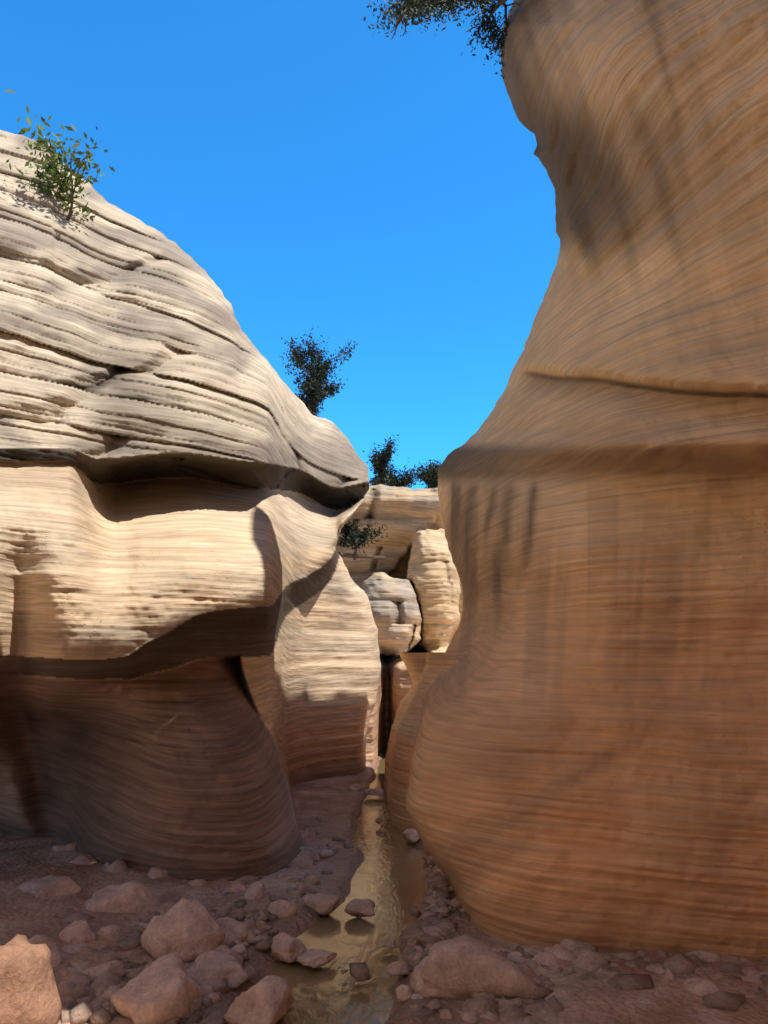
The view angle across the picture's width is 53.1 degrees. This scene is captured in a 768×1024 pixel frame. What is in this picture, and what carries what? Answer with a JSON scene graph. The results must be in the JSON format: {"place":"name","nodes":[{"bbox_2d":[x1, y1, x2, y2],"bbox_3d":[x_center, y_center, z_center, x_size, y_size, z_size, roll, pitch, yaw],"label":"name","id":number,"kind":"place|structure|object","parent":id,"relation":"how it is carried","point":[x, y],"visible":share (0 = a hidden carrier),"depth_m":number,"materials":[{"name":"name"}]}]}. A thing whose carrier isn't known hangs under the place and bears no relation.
{"place":"outdoors","nodes":[
{"label":"outdoors","id":0,"kind":"place"},
{"bbox_2d":[0,130,380,880],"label":"canyon wall","id":1,"kind":"structure","parent":0,"point":[190,668],"depth_m":5.98,"materials":[{"name":"stone"}]},
{"bbox_2d":[5,90,114,220],"bbox_3d":[-3.058,-3.151,7.146,1.003,0.872,1.196,6,-12,-30],"label":"shrub","id":2,"kind":"object","parent":1,"relation":"on","point":[65,184],"visible":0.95,"depth_m":7.07,"materials":[{"name":"green plant"}]},
{"bbox_2d":[279,326,357,416],"bbox_3d":[-1.273,-2.349,14.195,1.613,2.023,1.614,0,-10,0],"label":"tree","id":3,"kind":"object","parent":1,"relation":"on","point":[314,392],"depth_m":14.08,"materials":[{"name":"green plant"}]},
{"bbox_2d":[0,0,559,489],"label":"sky","id":4,"kind":"structure","parent":0,"point":[346,179],"materials":[{"name":"blue"}]},
{"bbox_2d":[267,746,426,1023],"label":"creek water","id":5,"kind":"structure","parent":0,"point":[388,879],"depth_m":4.12,"materials":[{"name":"beige liquid"}]},
{"bbox_2d":[297,949,336,966],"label":"rock","id":6,"kind":"object","parent":5,"relation":"on","point":[314,957],"visible":1,"depth_m":3.67,"materials":[{"name":"stone"}]},
{"bbox_2d":[344,899,374,917],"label":"rock","id":7,"kind":"object","parent":5,"relation":"on","point":[360,908],"visible":1,"depth_m":4.34,"materials":[{"name":"stone"}]},
{"bbox_2d":[364,788,384,795],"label":"rock","id":8,"kind":"object","parent":5,"relation":"on","point":[376,792],"visible":1,"depth_m":7.82,"materials":[{"name":"stone"}]},
{"bbox_2d":[380,939,398,947],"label":"rock","id":9,"kind":"object","parent":5,"relation":"on","point":[390,943],"visible":1,"depth_m":3.86,"materials":[{"name":"stone"}]},
{"bbox_2d":[0,753,767,1023],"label":"canyon floor","id":10,"kind":"structure","parent":0,"point":[332,801],"depth_m":4.10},
{"bbox_2d":[0,934,61,1023],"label":"corner boulder","id":11,"kind":"object","parent":10,"relation":"on","point":[29,993],"visible":1,"depth_m":2.91,"materials":[{"name":"stone"}]},
{"bbox_2d":[28,934,61,966],"bbox_3d":[-1.609,2.069,3.554,0.212,0.190,0.217,9,-13,-41],"label":"boulder","id":12,"kind":"object","parent":10,"relation":"on","point":[53,947],"visible":0.23,"depth_m":3.57,"materials":[{"name":"stone"}]},
{"bbox_2d":[19,875,81,897],"bbox_3d":[-1.976,2.243,4.497,0.354,0.201,0.343,7,-12,-35],"label":"boulder","id":13,"kind":"object","parent":10,"relation":"on","point":[53,885],"visible":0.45,"depth_m":4.48,"materials":[{"name":"stone"}]},
{"bbox_2d":[53,842,75,850],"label":"cobble","id":14,"kind":"object","parent":10,"relation":"on","point":[70,847],"visible":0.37,"depth_m":5.52,"materials":[{"name":"stone"}]},
{"bbox_2d":[69,854,96,864],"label":"cobble","id":15,"kind":"object","parent":10,"relation":"on","point":[85,859],"visible":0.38,"depth_m":5.15,"materials":[{"name":"stone"}]},
{"bbox_2d":[82,960,125,979],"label":"rock","id":16,"kind":"object","parent":10,"relation":"on","point":[114,966],"visible":0.4,"depth_m":3.43,"materials":[{"name":"stone"}]},
{"bbox_2d":[94,925,120,939],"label":"cobble","id":17,"kind":"object","parent":10,"relation":"on","point":[108,932],"visible":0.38,"depth_m":3.87,"materials":[{"name":"stone"}]},
{"bbox_2d":[102,858,128,872],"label":"cobble","id":18,"kind":"object","parent":10,"relation":"on","point":[119,865],"visible":0.32,"depth_m":4.95,"materials":[{"name":"stone"}]},
{"bbox_2d":[84,880,157,912],"bbox_3d":[-1.464,2.203,4.354,0.426,0.228,0.347,0,-10,0],"label":"boulder","id":19,"kind":"object","parent":10,"relation":"on","point":[134,896],"visible":0.66,"depth_m":4.27,"materials":[{"name":"stone"}]},
{"bbox_2d":[112,952,203,1023],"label":"boulder","id":20,"kind":"object","parent":10,"relation":"on","point":[162,989],"visible":0.9,"depth_m":3.07,"materials":[{"name":"stone"}]},
{"bbox_2d":[147,867,168,878],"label":"cobble","id":21,"kind":"object","parent":10,"relation":"on","point":[155,872],"visible":0.34,"depth_m":4.86,"materials":[{"name":"stone"}]},
{"bbox_2d":[141,898,224,962],"bbox_3d":[-0.993,2.087,3.821,0.423,0.295,0.383,0,-10,0],"label":"boulder","id":22,"kind":"object","parent":10,"relation":"on","point":[189,931],"visible":0.85,"depth_m":3.73,"materials":[{"name":"stone"}]},
{"bbox_2d":[190,964,196,973],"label":"cobble","id":23,"kind":"object","parent":10,"relation":"on","point":[193,968],"visible":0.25,"depth_m":3.43,"materials":[{"name":"stone"}]},
{"bbox_2d":[188,879,206,885],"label":"cobble","id":24,"kind":"object","parent":10,"relation":"on","point":[197,882],"visible":0.38,"depth_m":4.73,"materials":[{"name":"stone"}]},
{"bbox_2d":[190,950,247,988],"bbox_3d":[-0.764,2.082,3.476,0.251,0.117,0.258,5,-11,-26],"label":"boulder","id":25,"kind":"object","parent":10,"relation":"on","point":[219,964],"visible":0.79,"depth_m":3.43,"materials":[{"name":"stone"}]},
{"bbox_2d":[214,944,229,950],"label":"cobble","id":26,"kind":"object","parent":10,"relation":"on","point":[223,947],"visible":0.26,"depth_m":3.72,"materials":[{"name":"stone"}]},
{"bbox_2d":[222,928,237,944],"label":"cobble","id":27,"kind":"object","parent":10,"relation":"on","point":[230,936],"visible":0.23,"depth_m":3.86,"materials":[{"name":"stone"}]},
{"bbox_2d":[217,916,248,941],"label":"cobble","id":28,"kind":"object","parent":10,"relation":"on","point":[240,930],"visible":0.4,"depth_m":3.91,"materials":[{"name":"stone"}]},
{"bbox_2d":[225,949,242,965],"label":"cobble","id":29,"kind":"object","parent":10,"relation":"on","point":[236,955],"visible":0.17,"depth_m":3.63,"materials":[{"name":"stone"}]},
{"bbox_2d":[223,882,246,893],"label":"cobble","id":30,"kind":"object","parent":10,"relation":"on","point":[235,887],"visible":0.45,"depth_m":4.65,"materials":[{"name":"stone"}]},
{"bbox_2d":[231,944,245,953],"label":"cobble","id":31,"kind":"object","parent":10,"relation":"on","point":[239,948],"visible":0.45,"depth_m":3.74,"materials":[{"name":"stone"}]},
{"bbox_2d":[244,919,256,929],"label":"cobble","id":32,"kind":"object","parent":10,"relation":"on","point":[250,924],"visible":0.28,"depth_m":4.00,"materials":[{"name":"stone"}]},
{"bbox_2d":[276,872,286,878],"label":"cobble","id":33,"kind":"object","parent":10,"relation":"on","point":[281,875],"visible":0.62,"depth_m":4.96,"materials":[{"name":"stone"}]},
{"bbox_2d":[267,900,297,917],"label":"cobble","id":34,"kind":"object","parent":10,"relation":"on","point":[282,908],"visible":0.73,"depth_m":4.26,"materials":[{"name":"stone"}]},
{"bbox_2d":[270,932,306,962],"bbox_3d":[-0.466,2.138,3.780,0.220,0.111,0.154,-8,-13,39],"label":"boulder","id":35,"kind":"object","parent":10,"relation":"on","point":[286,948],"visible":0.95,"depth_m":3.73,"materials":[{"name":"stone"}]},
{"bbox_2d":[303,893,340,914],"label":"rock","id":36,"kind":"object","parent":10,"relation":"on","point":[322,904],"visible":0.98,"depth_m":4.37,"materials":[{"name":"stone"}]},
{"bbox_2d":[348,784,361,790],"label":"rock","id":37,"kind":"object","parent":10,"relation":"on","point":[354,787],"visible":0.87,"depth_m":8.04,"materials":[{"name":"stone"}]},
{"bbox_2d":[4,814,767,1023],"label":"gravel stones","id":38,"kind":"object","parent":10,"relation":"on","point":[436,924],"visible":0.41,"depth_m":3.45,"materials":[{"name":"brown stone"}]},
{"bbox_2d":[57,980,75,996],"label":"cobble","id":39,"kind":"object","parent":38,"relation":"on","point":[66,988],"visible":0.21,"depth_m":3.27,"materials":[{"name":"stone"}]},
{"bbox_2d":[61,942,88,952],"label":"cobble","id":40,"kind":"object","parent":38,"relation":"on","point":[72,947],"visible":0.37,"depth_m":3.70,"materials":[{"name":"stone"}]},
{"bbox_2d":[59,919,95,942],"bbox_3d":[-1.526,2.129,3.834,0.182,0.160,0.150,3,-10,-17],"label":"rock","id":41,"kind":"object","parent":38,"relation":"on","point":[77,931],"visible":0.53,"depth_m":3.81,"materials":[{"name":"stone"}]},
{"bbox_2d":[107,983,123,992],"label":"cobble","id":42,"kind":"object","parent":38,"relation":"on","point":[114,989],"visible":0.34,"depth_m":3.29,"materials":[{"name":"stone"}]},
{"bbox_2d":[244,881,264,900],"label":"cobble","id":43,"kind":"object","parent":38,"relation":"on","point":[255,891],"visible":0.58,"depth_m":4.54,"materials":[{"name":"stone"}]},
{"bbox_2d":[243,921,265,930],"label":"rock","id":44,"kind":"object","parent":38,"relation":"on","point":[260,925],"visible":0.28,"depth_m":4.05,"materials":[{"name":"stone"}]},
{"bbox_2d":[222,975,294,1023],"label":"boulder","id":45,"kind":"object","parent":38,"relation":"on","point":[268,1000],"visible":0.99,"depth_m":3.08,"materials":[{"name":"stone"}]},
{"bbox_2d":[409,934,536,998],"bbox_3d":[0.393,2.010,3.376,0.585,0.270,0.344,-2,-10,11],"label":"boulder","id":46,"kind":"object","parent":38,"relation":"on","point":[460,967],"visible":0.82,"depth_m":3.25,"materials":[{"name":"stone"}]},
{"bbox_2d":[491,947,507,951],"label":"cobble","id":47,"kind":"object","parent":38,"relation":"on","point":[497,949],"visible":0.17,"depth_m":3.72,"materials":[{"name":"stone"}]},
{"bbox_2d":[507,951,526,962],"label":"cobble","id":48,"kind":"object","parent":38,"relation":"on","point":[514,957],"visible":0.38,"depth_m":3.59,"materials":[{"name":"stone"}]},
{"bbox_2d":[533,951,559,965],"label":"cobble","id":49,"kind":"object","parent":38,"relation":"on","point":[546,958],"visible":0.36,"depth_m":3.58,"materials":[{"name":"stone"}]},
{"bbox_2d":[544,946,553,952],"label":"cobble","id":50,"kind":"object","parent":38,"relation":"on","point":[548,949],"visible":0.14,"depth_m":3.71,"materials":[{"name":"stone"}]},
{"bbox_2d":[552,944,574,960],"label":"rock","id":51,"kind":"object","parent":38,"relation":"on","point":[560,951],"visible":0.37,"depth_m":3.62,"materials":[{"name":"stone"}]},
{"bbox_2d":[387,961,410,975],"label":"rock","id":52,"kind":"object","parent":10,"relation":"on","point":[396,968],"visible":0.99,"depth_m":3.53,"materials":[{"name":"stone"}]},
{"bbox_2d":[395,984,413,1001],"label":"cobble","id":53,"kind":"object","parent":10,"relation":"on","point":[404,993],"visible":0.98,"depth_m":3.29,"materials":[{"name":"stone"}]},
{"bbox_2d":[402,828,419,842],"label":"rock","id":54,"kind":"object","parent":10,"relation":"on","point":[411,835],"visible":0.91,"depth_m":5.98,"materials":[{"name":"stone"}]},
{"bbox_2d":[411,994,423,998],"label":"cobble","id":55,"kind":"object","parent":10,"relation":"on","point":[415,996],"visible":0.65,"depth_m":3.26,"materials":[{"name":"stone"}]},
{"bbox_2d":[560,938,595,951],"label":"cobble","id":56,"kind":"object","parent":10,"relation":"on","point":[569,944],"visible":0.3,"depth_m":3.72,"materials":[{"name":"stone"}]},
{"bbox_2d":[573,947,609,970],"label":"cobble","id":57,"kind":"object","parent":10,"relation":"on","point":[588,958],"visible":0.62,"depth_m":3.53,"materials":[{"name":"stone"}]},
{"bbox_2d":[683,978,723,996],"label":"cobble","id":58,"kind":"object","parent":10,"relation":"on","point":[700,987],"visible":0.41,"depth_m":3.23,"materials":[{"name":"stone"}]},
{"bbox_2d":[686,950,720,959],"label":"cobble","id":59,"kind":"object","parent":10,"relation":"on","point":[700,954],"visible":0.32,"depth_m":3.63,"materials":[{"name":"stone"}]},
{"bbox_2d":[703,957,720,961],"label":"cobble","id":60,"kind":"object","parent":10,"relation":"on","point":[710,959],"visible":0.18,"depth_m":3.57,"materials":[{"name":"stone"}]},
{"bbox_2d":[336,484,462,763],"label":"canyon wall","id":61,"kind":"structure","parent":0,"point":[410,585],"depth_m":12.75,"materials":[{"name":"stone"}]},
{"bbox_2d":[338,552,385,558],"bbox_3d":[-0.336,0.652,11.343,0.946,0.079,0.096,9,-14,-42],"label":"rock ledge","id":62,"kind":"object","parent":61,"relation":"on","point":[347,555],"visible":0.94,"depth_m":11.31,"materials":[{"name":"brown stone"}]},
{"bbox_2d":[336,518,396,559],"bbox_3d":[-0.306,0.336,11.217,1.019,0.705,0.829,0,-10,0],"label":"juniper","id":63,"kind":"object","parent":61,"relation":"on","point":[355,536],"visible":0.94,"depth_m":11.27,"materials":[{"name":"green plant"}]},
{"bbox_2d":[363,434,399,485],"bbox_3d":[-0.099,-1.347,24.612,1.245,2.221,1.278,0,-10,0],"label":"tree","id":64,"kind":"object","parent":61,"relation":"on","point":[382,459],"visible":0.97,"depth_m":24.38,"materials":[{"name":"green plant"}]},
{"bbox_2d":[372,458,424,487],"bbox_3d":[0.501,-1.153,25.484,1.916,1.431,1.293,0,-10,0],"label":"juniper","id":65,"kind":"object","parent":61,"relation":"on","point":[405,480],"visible":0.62,"depth_m":25.39,"materials":[{"name":"green plant"}]},
{"bbox_2d":[411,459,441,488],"bbox_3d":[1.402,-1.086,24.522,1.362,1.463,1.314,4,-11,-20],"label":"juniper","id":66,"kind":"object","parent":61,"relation":"on","point":[429,476],"visible":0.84,"depth_m":24.33,"materials":[{"name":"green plant"}]},
{"bbox_2d":[384,652,461,829],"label":"canyon wall","id":67,"kind":"structure","parent":0,"point":[424,669],"depth_m":6.68,"materials":[{"name":"brown stone"}]},
{"bbox_2d":[406,0,767,961],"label":"canyon wall","id":68,"kind":"structure","parent":0,"point":[588,764],"depth_m":4.09,"materials":[{"name":"stone"}]},
{"bbox_2d":[361,0,519,78],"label":"tree","id":69,"kind":"object","parent":68,"relation":"attached to","point":[412,10],"visible":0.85,"depth_m":5.48,"materials":[{"name":"green plant"}]}
]}

